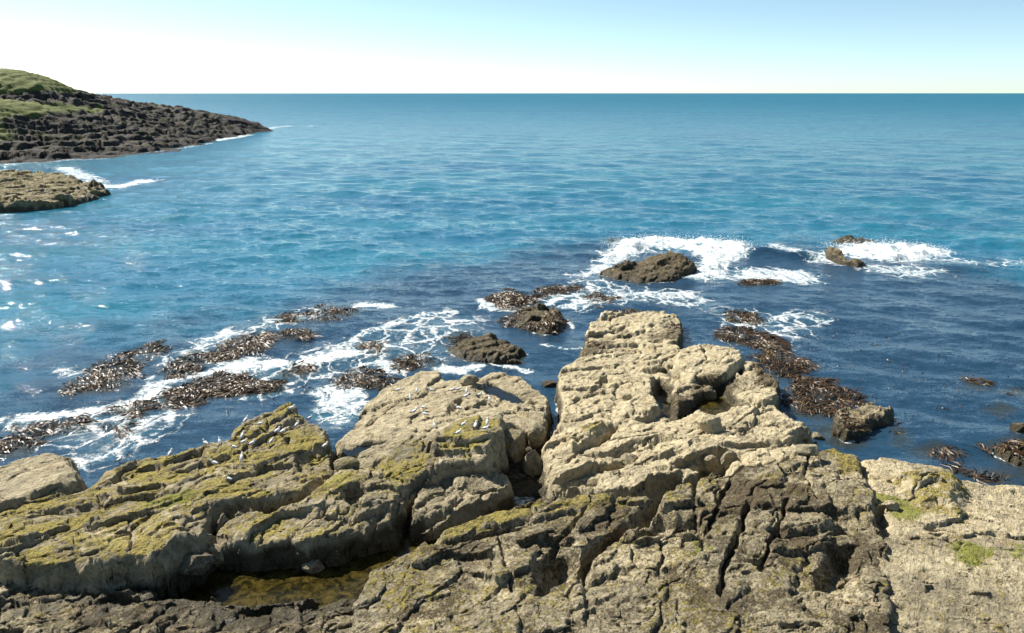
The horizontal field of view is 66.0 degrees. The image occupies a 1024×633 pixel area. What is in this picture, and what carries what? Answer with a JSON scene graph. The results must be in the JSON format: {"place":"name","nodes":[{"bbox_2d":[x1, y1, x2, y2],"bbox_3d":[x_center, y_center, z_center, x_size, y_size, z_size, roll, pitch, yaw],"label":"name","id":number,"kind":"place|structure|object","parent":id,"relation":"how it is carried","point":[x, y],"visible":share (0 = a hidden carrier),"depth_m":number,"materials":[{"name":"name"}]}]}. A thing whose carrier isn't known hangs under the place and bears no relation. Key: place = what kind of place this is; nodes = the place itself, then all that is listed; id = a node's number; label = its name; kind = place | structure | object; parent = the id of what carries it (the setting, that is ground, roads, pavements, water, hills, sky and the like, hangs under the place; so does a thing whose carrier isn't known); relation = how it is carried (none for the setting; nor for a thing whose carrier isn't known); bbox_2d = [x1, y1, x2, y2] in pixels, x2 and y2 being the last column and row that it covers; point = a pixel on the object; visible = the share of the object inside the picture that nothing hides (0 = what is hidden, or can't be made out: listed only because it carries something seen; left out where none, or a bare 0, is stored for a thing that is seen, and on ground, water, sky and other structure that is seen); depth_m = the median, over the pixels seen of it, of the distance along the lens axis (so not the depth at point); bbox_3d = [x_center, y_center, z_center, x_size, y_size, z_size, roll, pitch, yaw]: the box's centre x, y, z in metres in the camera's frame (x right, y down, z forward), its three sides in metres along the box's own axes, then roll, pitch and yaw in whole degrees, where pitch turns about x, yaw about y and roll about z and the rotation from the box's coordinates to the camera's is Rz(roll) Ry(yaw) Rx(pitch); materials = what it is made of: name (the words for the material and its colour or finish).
{"place":"outdoors","nodes":[
{"label":"outdoors","id":0,"kind":"place"},
{"bbox_2d":[169,441,545,599],"bbox_3d":[1.325,8.182,32.722,46.168,2.250,11.775,-3,16,-10],"label":"rock bed","id":1,"kind":"object","parent":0,"point":[523,484],"visible":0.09,"depth_m":34.60,"materials":[{"name":"grey stone"}]},
{"bbox_2d":[0,453,87,509],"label":"boulder","id":2,"kind":"object","parent":1,"relation":"on","point":[31,478],"visible":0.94,"depth_m":31.83,"materials":[{"name":"beige stone"}]},
{"bbox_2d":[0,402,338,600],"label":"rock ledge","id":3,"kind":"object","parent":1,"relation":"on","point":[148,523],"visible":0.96,"depth_m":29.39,"materials":[{"name":"beige stone"}]},
{"bbox_2d":[178,552,214,575],"bbox_3d":[-10.850,8.341,26.705,1.369,0.881,1.156,10,19,31],"label":"boulder","id":4,"kind":"object","parent":3,"relation":"on","point":[197,563],"visible":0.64,"depth_m":26.31,"materials":[{"name":"grey stone"}]},
{"bbox_2d":[246,439,255,446],"bbox_3d":[-11.665,5.684,35.280,0.157,0.333,0.530,12,20,36],"label":"gull","id":5,"kind":"object","parent":3,"relation":"on","point":[251,442],"visible":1,"depth_m":35.24,"materials":[{"name":"white"}]},
{"bbox_2d":[0,577,356,632],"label":"rock outcrop","id":6,"kind":"object","parent":1,"relation":"on","point":[104,608],"visible":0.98,"depth_m":24.26,"materials":[{"name":"grey stone"}]},
{"bbox_2d":[181,532,437,608],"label":"tide pool","id":7,"kind":"structure","parent":1,"relation":"on","point":[324,587],"depth_m":26.91,"materials":[{"name":"liquid"}]},
{"bbox_2d":[207,544,224,566],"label":"boulder","id":8,"kind":"object","parent":7,"relation":"on","point":[216,550],"visible":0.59,"depth_m":27.46,"materials":[{"name":"grey stone"}]},
{"bbox_2d":[301,560,324,573],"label":"boulder","id":9,"kind":"object","parent":7,"relation":"in","point":[312,566],"visible":0.9,"depth_m":27.47,"materials":[{"name":"grey stone"}]},
{"bbox_2d":[325,549,340,566],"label":"boulder","id":10,"kind":"object","parent":7,"relation":"on","point":[333,558],"visible":1,"depth_m":27.67,"materials":[{"name":"grey stone"}]},
{"bbox_2d":[215,440,439,571],"bbox_3d":[-6.224,7.511,30.770,5.863,2.669,10.062,10,18,31],"label":"rock ledge","id":11,"kind":"object","parent":1,"relation":"on","point":[364,509],"visible":0.91,"depth_m":28.91,"materials":[{"name":"beige stone"}]},
{"bbox_2d":[333,456,359,470],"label":"boulder","id":12,"kind":"object","parent":11,"relation":"on","point":[348,462],"visible":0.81,"depth_m":32.33,"materials":[{"name":"beige stone"}]},
{"bbox_2d":[407,470,514,541],"bbox_3d":[-2.152,7.608,31.578,2.595,1.764,5.797,11,19,35],"label":"rock block","id":13,"kind":"object","parent":1,"relation":"on","point":[447,502],"visible":0.93,"depth_m":30.96,"materials":[{"name":"beige stone"}]},
{"bbox_2d":[350,493,654,632],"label":"rock outcrop","id":14,"kind":"object","parent":1,"relation":"on","point":[523,568],"visible":1,"depth_m":24.71,"materials":[{"name":"beige stone"}]},
{"bbox_2d":[504,428,525,463],"bbox_3d":[0.011,6.228,36.720,1.254,1.964,1.499,0,16,0],"label":"boulder","id":15,"kind":"object","parent":1,"relation":"on","point":[514,439],"visible":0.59,"depth_m":36.29,"materials":[{"name":"beige stone"}]},
{"bbox_2d":[522,450,541,477],"bbox_3d":[0.986,6.778,35.863,1.069,1.635,0.992,0,16,0],"label":"boulder","id":16,"kind":"object","parent":1,"relation":"on","point":[532,464],"visible":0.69,"depth_m":35.50,"materials":[{"name":"beige stone"}]},
{"bbox_2d":[528,423,546,448],"bbox_3d":[1.199,5.682,37.547,0.911,1.291,0.835,0,16,0],"label":"boulder","id":17,"kind":"object","parent":1,"relation":"on","point":[537,432],"visible":1,"depth_m":37.22,"materials":[{"name":"beige stone"}]},
{"bbox_2d":[581,448,897,632],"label":"rock outcrop","id":18,"kind":"object","parent":1,"relation":"on","point":[797,543],"visible":1,"depth_m":24.95,"materials":[{"name":"beige stone"}]},
{"bbox_2d":[795,444,818,456],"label":"boulder","id":19,"kind":"object","parent":18,"relation":"on","point":[807,450],"visible":0.99,"depth_m":32.21,"materials":[{"name":"beige stone"}]},
{"bbox_2d":[861,458,1023,632],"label":"rock slope","id":20,"kind":"structure","parent":1,"relation":"on","point":[954,563],"depth_m":26.00,"materials":[{"name":"beige stone"}]},
{"bbox_2d":[881,500,899,510],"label":"boulder","id":21,"kind":"object","parent":20,"relation":"on","point":[891,505],"visible":1,"depth_m":28.79,"materials":[{"name":"beige stone"}]},
{"bbox_2d":[0,93,1023,506],"bbox_3d":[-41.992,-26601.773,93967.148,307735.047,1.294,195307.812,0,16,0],"label":"sea","id":22,"kind":"structure","parent":0,"point":[430,219],"depth_m":86.71,"materials":[{"name":"liquid"}]},
{"bbox_2d":[0,432,59,454],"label":"kelp patch","id":23,"kind":"object","parent":22,"relation":"on","point":[7,443],"visible":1,"depth_m":39.09,"materials":[{"name":"brown plant"}]},
{"bbox_2d":[7,412,98,435],"bbox_3d":[-23.806,5.658,40.907,4.540,0.237,2.710,-6,17,-20],"label":"kelp patch","id":24,"kind":"object","parent":22,"relation":"on","point":[49,431],"visible":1,"depth_m":41.14,"materials":[{"name":"brown plant"}]},
{"bbox_2d":[0,169,110,212],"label":"rock ledge","id":25,"kind":"object","parent":22,"relation":"in","point":[24,190],"visible":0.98,"depth_m":132.80,"materials":[{"name":"beige stone"}]},
{"bbox_2d":[57,348,148,399],"bbox_3d":[-25.043,3.336,49.036,5.257,0.271,8.602,-6,17,-21],"label":"kelp patch","id":26,"kind":"object","parent":22,"relation":"on","point":[131,367],"visible":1,"depth_m":48.30,"materials":[{"name":"brown plant"}]},
{"bbox_2d":[95,422,142,440],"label":"kelp patch","id":27,"kind":"object","parent":22,"relation":"on","point":[118,430],"visible":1,"depth_m":40.71,"materials":[{"name":"brown plant"}]},
{"bbox_2d":[93,399,166,419],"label":"kelp patch","id":28,"kind":"object","parent":22,"relation":"on","point":[136,413],"visible":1,"depth_m":43.15,"materials":[{"name":"brown plant"}]},
{"bbox_2d":[0,68,272,163],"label":"headland","id":29,"kind":"structure","parent":22,"relation":"in","point":[45,119],"depth_m":249.63,"materials":[{"name":"grey stone"}]},
{"bbox_2d":[131,339,174,360],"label":"kelp patch","id":30,"kind":"object","parent":22,"relation":"on","point":[150,344],"visible":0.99,"depth_m":53.35,"materials":[{"name":"brown plant"}]},
{"bbox_2d":[161,349,222,379],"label":"kelp patch","id":31,"kind":"object","parent":22,"relation":"on","point":[179,375],"visible":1,"depth_m":49.83,"materials":[{"name":"brown plant"}]},
{"bbox_2d":[143,369,288,409],"bbox_3d":[-17.288,4.280,45.711,6.372,0.272,7.470,8,18,26],"label":"kelp patch","id":32,"kind":"object","parent":22,"relation":"on","point":[247,382],"visible":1,"depth_m":46.02,"materials":[{"name":"brown plant"}]},
{"bbox_2d":[13,328,439,465],"bbox_3d":[-14.052,3.589,48.202,8.870,0.234,28.426,12,20,36],"label":"drifting weed","id":33,"kind":"object","parent":22,"relation":"on","point":[128,454],"visible":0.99,"depth_m":46.80,"materials":[{"name":"brown plant"}]},
{"bbox_2d":[203,330,285,363],"bbox_3d":[-18.449,1.984,53.831,5.075,0.265,7.605,0,16,0],"label":"kelp patch","id":34,"kind":"object","parent":22,"relation":"on","point":[267,337],"visible":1,"depth_m":53.85,"materials":[{"name":"brown plant"}]},
{"bbox_2d":[270,311,309,323],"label":"kelp patch","id":35,"kind":"object","parent":22,"relation":"on","point":[287,317],"visible":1,"depth_m":60.63,"materials":[{"name":"brown plant"}]},
{"bbox_2d":[277,328,320,340],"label":"kelp patch","id":36,"kind":"object","parent":22,"relation":"on","point":[303,333],"visible":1,"depth_m":56.52,"materials":[{"name":"brown plant"}]},
{"bbox_2d":[281,360,319,375],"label":"kelp patch","id":37,"kind":"object","parent":22,"relation":"on","point":[309,366],"visible":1,"depth_m":49.51,"materials":[{"name":"brown plant"}]},
{"bbox_2d":[301,303,358,320],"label":"kelp patch","id":38,"kind":"object","parent":22,"relation":"on","point":[331,310],"visible":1,"depth_m":62.03,"materials":[{"name":"brown plant"}]},
{"bbox_2d":[325,365,403,390],"bbox_3d":[-8.880,3.625,48.025,4.868,0.269,4.469,0,16,0],"label":"kelp patch","id":39,"kind":"object","parent":22,"relation":"on","point":[379,381],"visible":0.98,"depth_m":47.57,"materials":[{"name":"brown plant"}]},
{"bbox_2d":[355,340,389,352],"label":"kelp patch","id":40,"kind":"object","parent":22,"relation":"on","point":[369,346],"visible":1,"depth_m":53.85,"materials":[{"name":"brown plant"}]},
{"bbox_2d":[387,352,446,371],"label":"kelp patch","id":41,"kind":"object","parent":22,"relation":"on","point":[406,363],"visible":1,"depth_m":50.60,"materials":[{"name":"brown plant"}]},
{"bbox_2d":[335,370,553,484],"bbox_3d":[-3.068,5.470,39.455,10.670,3.905,15.831,0,16,0],"label":"rock slab","id":42,"kind":"object","parent":22,"relation":"in","point":[387,419],"visible":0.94,"depth_m":38.50,"materials":[{"name":"beige stone"}]},
{"bbox_2d":[341,445,370,456],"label":"tide pool","id":43,"kind":"structure","parent":42,"relation":"on","point":[355,451],"depth_m":35.41,"materials":[{"name":"liquid"}]},
{"bbox_2d":[459,375,478,385],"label":"boulder","id":44,"kind":"object","parent":42,"relation":"on","point":[466,380],"visible":0.96,"depth_m":43.44,"materials":[{"name":"beige stone"}]},
{"bbox_2d":[484,385,535,408],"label":"tide pool","id":45,"kind":"structure","parent":42,"relation":"on","point":[501,394],"depth_m":43.08,"materials":[{"name":"liquid"}]},
{"bbox_2d":[443,332,472,343],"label":"kelp patch","id":46,"kind":"object","parent":22,"relation":"on","point":[457,340],"visible":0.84,"depth_m":55.72,"materials":[{"name":"brown plant"}]},
{"bbox_2d":[447,333,525,363],"bbox_3d":[-1.511,2.650,52.310,4.537,2.288,5.948,-10,19,-31],"label":"sea rock","id":47,"kind":"object","parent":22,"relation":"in","point":[491,348],"visible":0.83,"depth_m":51.85,"materials":[{"name":"brown stone"}]},
{"bbox_2d":[481,288,548,309],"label":"kelp patch","id":48,"kind":"object","parent":22,"relation":"on","point":[517,298],"visible":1,"depth_m":66.11,"materials":[{"name":"brown plant"}]},
{"bbox_2d":[508,302,566,334],"bbox_3d":[2.107,0.498,59.823,4.977,2.261,5.461,10,19,32],"label":"sea rock","id":49,"kind":"object","parent":22,"relation":"in","point":[536,313],"visible":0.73,"depth_m":59.19,"materials":[{"name":"brown stone"}]},
{"bbox_2d":[497,308,525,327],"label":"kelp patch","id":50,"kind":"object","parent":49,"relation":"on","point":[505,318],"visible":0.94,"depth_m":60.27,"materials":[{"name":"brown plant"}]},
{"bbox_2d":[515,315,558,330],"bbox_3d":[1.842,0.480,58.091,3.421,0.795,2.111,0,16,0],"label":"rockweed","id":51,"kind":"object","parent":49,"relation":"on","point":[534,323],"visible":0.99,"depth_m":58.06,"materials":[{"name":"brown plant"}]},
{"bbox_2d":[533,311,570,333],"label":"kelp patch","id":52,"kind":"object","parent":49,"relation":"on","point":[552,313],"visible":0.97,"depth_m":58.22,"materials":[{"name":"brown plant"}]},
{"bbox_2d":[541,380,556,386],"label":"boulder","id":53,"kind":"object","parent":22,"relation":"in","point":[548,383],"visible":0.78,"depth_m":46.23,"materials":[{"name":"stone"}]},
{"bbox_2d":[535,284,571,294],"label":"kelp patch","id":54,"kind":"object","parent":22,"relation":"on","point":[557,287],"visible":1,"depth_m":69.27,"materials":[{"name":"brown plant"}]},
{"bbox_2d":[564,283,587,290],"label":"kelp patch","id":55,"kind":"object","parent":22,"relation":"on","point":[572,286],"visible":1,"depth_m":70.26,"materials":[{"name":"brown plant"}]},
{"bbox_2d":[583,291,621,307],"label":"kelp patch","id":56,"kind":"object","parent":22,"relation":"on","point":[593,295],"visible":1,"depth_m":66.64,"materials":[{"name":"brown plant"}]},
{"bbox_2d":[599,251,696,283],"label":"sea rock","id":57,"kind":"object","parent":22,"relation":"in","point":[669,266],"visible":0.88,"depth_m":75.11,"materials":[{"name":"brown stone"}]},
{"bbox_2d":[614,259,632,268],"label":"rockweed","id":58,"kind":"object","parent":57,"relation":"on","point":[622,264],"visible":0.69,"depth_m":76.31,"materials":[{"name":"brown plant"}]},
{"bbox_2d":[539,310,818,515],"bbox_3d":[8.474,4.157,45.460,14.549,3.320,30.303,0,16,0],"label":"rock platform","id":59,"kind":"object","parent":22,"relation":"in","point":[615,389],"visible":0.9,"depth_m":38.63,"materials":[{"name":"beige stone"}]},
{"bbox_2d":[590,341,606,346],"bbox_3d":[5.605,1.735,51.409,1.113,0.330,1.352,0,16,0],"label":"rockweed","id":60,"kind":"object","parent":59,"relation":"on","point":[595,343],"visible":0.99,"depth_m":51.27,"materials":[{"name":"brown plant"}]},
{"bbox_2d":[606,307,647,313],"bbox_3d":[9.309,-0.351,62.133,3.525,0.222,2.504,11,19,34],"label":"rockweed","id":61,"kind":"object","parent":59,"relation":"on","point":[628,310],"visible":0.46,"depth_m":62.46,"materials":[{"name":"brown plant"}]},
{"bbox_2d":[620,453,637,465],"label":"boulder","id":62,"kind":"object","parent":59,"relation":"on","point":[627,458],"visible":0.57,"depth_m":34.43,"materials":[{"name":"beige stone"}]},
{"bbox_2d":[662,321,681,328],"bbox_3d":[11.476,0.631,56.183,1.324,0.338,1.759,8,18,27],"label":"rockweed","id":63,"kind":"object","parent":59,"relation":"on","point":[678,324],"visible":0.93,"depth_m":55.98,"materials":[{"name":"brown plant"}]},
{"bbox_2d":[658,394,730,419],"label":"tide pool","id":64,"kind":"structure","parent":59,"relation":"on","point":[718,404],"depth_m":42.55,"materials":[{"name":"liquid"}]},
{"bbox_2d":[671,343,743,393],"bbox_3d":[11.663,3.426,47.256,3.945,2.162,6.385,6,17,21],"label":"rock block","id":65,"kind":"object","parent":59,"relation":"on","point":[719,366],"visible":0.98,"depth_m":46.36,"materials":[{"name":"beige stone"}]},
{"bbox_2d":[696,413,722,433],"bbox_3d":[9.228,5.132,36.825,1.181,1.147,1.024,0,16,0],"label":"boulder","id":66,"kind":"object","parent":59,"relation":"on","point":[708,423],"visible":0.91,"depth_m":36.55,"materials":[{"name":"beige stone"}]},
{"bbox_2d":[703,386,716,399],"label":"boulder","id":67,"kind":"object","parent":59,"relation":"on","point":[710,392],"visible":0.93,"depth_m":43.56,"materials":[{"name":"beige stone"}]},
{"bbox_2d":[703,455,717,471],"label":"boulder","id":68,"kind":"object","parent":59,"relation":"on","point":[710,462],"visible":1,"depth_m":34.14,"materials":[{"name":"beige stone"}]},
{"bbox_2d":[720,450,736,469],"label":"boulder","id":69,"kind":"object","parent":59,"relation":"on","point":[728,458],"visible":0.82,"depth_m":34.15,"materials":[{"name":"beige stone"}]},
{"bbox_2d":[601,227,762,252],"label":"surf spray","id":70,"kind":"object","parent":22,"relation":"on","point":[748,244],"visible":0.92,"depth_m":90.50,"materials":[{"name":"white liquid"}]},
{"bbox_2d":[723,308,766,324],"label":"kelp patch","id":71,"kind":"object","parent":22,"relation":"on","point":[748,317],"visible":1,"depth_m":60.82,"materials":[{"name":"brown plant"}]},
{"bbox_2d":[707,325,796,355],"bbox_3d":[17.381,1.507,55.504,4.899,0.263,7.340,-12,20,-36],"label":"kelp patch","id":72,"kind":"object","parent":22,"relation":"on","point":[756,343],"visible":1,"depth_m":55.32,"materials":[{"name":"brown plant"}]},
{"bbox_2d":[738,278,782,284],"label":"kelp patch","id":73,"kind":"object","parent":22,"relation":"on","point":[770,281],"visible":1,"depth_m":72.16,"materials":[{"name":"brown plant"}]},
{"bbox_2d":[748,352,821,380],"bbox_3d":[17.397,2.961,50.394,4.514,0.254,5.417,-10,19,-32],"label":"kelp patch","id":74,"kind":"object","parent":22,"relation":"on","point":[799,366],"visible":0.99,"depth_m":50.05,"materials":[{"name":"brown plant"}]},
{"bbox_2d":[780,397,797,405],"bbox_3d":[15.518,4.693,44.318,1.578,0.210,0.723,-14,21,-41],"label":"rockweed","id":75,"kind":"object","parent":22,"relation":"on","point":[785,403],"visible":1,"depth_m":44.12,"materials":[{"name":"brown plant"}]},
{"bbox_2d":[812,432,824,438],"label":"boulder","id":76,"kind":"object","parent":22,"relation":"in","point":[816,435],"visible":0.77,"depth_m":39.39,"materials":[{"name":"beige stone"}]},
{"bbox_2d":[781,374,877,418],"bbox_3d":[18.143,4.478,44.989,5.097,0.283,7.046,7,17,24],"label":"kelp patch","id":77,"kind":"object","parent":22,"relation":"on","point":[814,388],"visible":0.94,"depth_m":45.01,"materials":[{"name":"brown plant"}]},
{"bbox_2d":[824,247,865,266],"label":"sea rock","id":78,"kind":"object","parent":22,"relation":"in","point":[834,255],"visible":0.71,"depth_m":80.63,"materials":[{"name":"beige stone"}]},
{"bbox_2d":[833,235,873,242],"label":"sea rock","id":79,"kind":"object","parent":22,"relation":"in","point":[850,238],"visible":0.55,"depth_m":92.03,"materials":[{"name":"brown stone"}]},
{"bbox_2d":[831,402,894,441],"bbox_3d":[18.055,5.810,41.264,5.253,2.172,2.396,-11,19,-35],"label":"sea rock","id":80,"kind":"object","parent":22,"relation":"in","point":[872,415],"visible":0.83,"depth_m":40.62,"materials":[{"name":"grey stone"}]},
{"bbox_2d":[836,405,871,431],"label":"kelp patch","id":81,"kind":"object","parent":80,"relation":"on","point":[857,422],"visible":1,"depth_m":39.81,"materials":[{"name":"brown plant"}]},
{"bbox_2d":[817,236,956,254],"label":"surf spray","id":82,"kind":"object","parent":22,"relation":"on","point":[883,244],"visible":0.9,"depth_m":88.58,"materials":[{"name":"white liquid"}]},
{"bbox_2d":[769,323,1022,450],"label":"drifting weed","id":83,"kind":"object","parent":22,"relation":"on","point":[893,385],"visible":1,"depth_m":48.61,"materials":[{"name":"brown plant"}]},
{"bbox_2d":[926,445,971,461],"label":"kelp patch","id":84,"kind":"object","parent":22,"relation":"on","point":[942,454],"visible":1,"depth_m":37.86,"materials":[{"name":"brown plant"}]},
{"bbox_2d":[941,460,1010,485],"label":"kelp patch","id":85,"kind":"object","parent":22,"relation":"on","point":[981,475],"visible":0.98,"depth_m":35.73,"materials":[{"name":"brown plant"}]},
{"bbox_2d":[960,377,996,386],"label":"kelp patch","id":86,"kind":"object","parent":22,"relation":"on","point":[988,382],"visible":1,"depth_m":47.37,"materials":[{"name":"brown plant"}]},
{"bbox_2d":[972,435,1023,458],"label":"kelp patch","id":87,"kind":"object","parent":22,"relation":"on","point":[1005,445],"visible":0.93,"depth_m":38.13,"materials":[{"name":"brown plant"}]},
{"bbox_2d":[994,444,1023,466],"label":"sea rock","id":88,"kind":"object","parent":22,"relation":"in","point":[1015,460],"visible":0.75,"depth_m":37.42,"materials":[{"name":"brown stone"}]},
{"bbox_2d":[1010,422,1023,432],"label":"sea rock","id":89,"kind":"object","parent":22,"relation":"in","point":[1017,427],"visible":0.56,"depth_m":40.23,"materials":[{"name":"grey stone"}]},
{"bbox_2d":[0,0,1023,92],"label":"sky","id":90,"kind":"structure","parent":0,"point":[91,46],"materials":[{"name":"white"}]}
]}

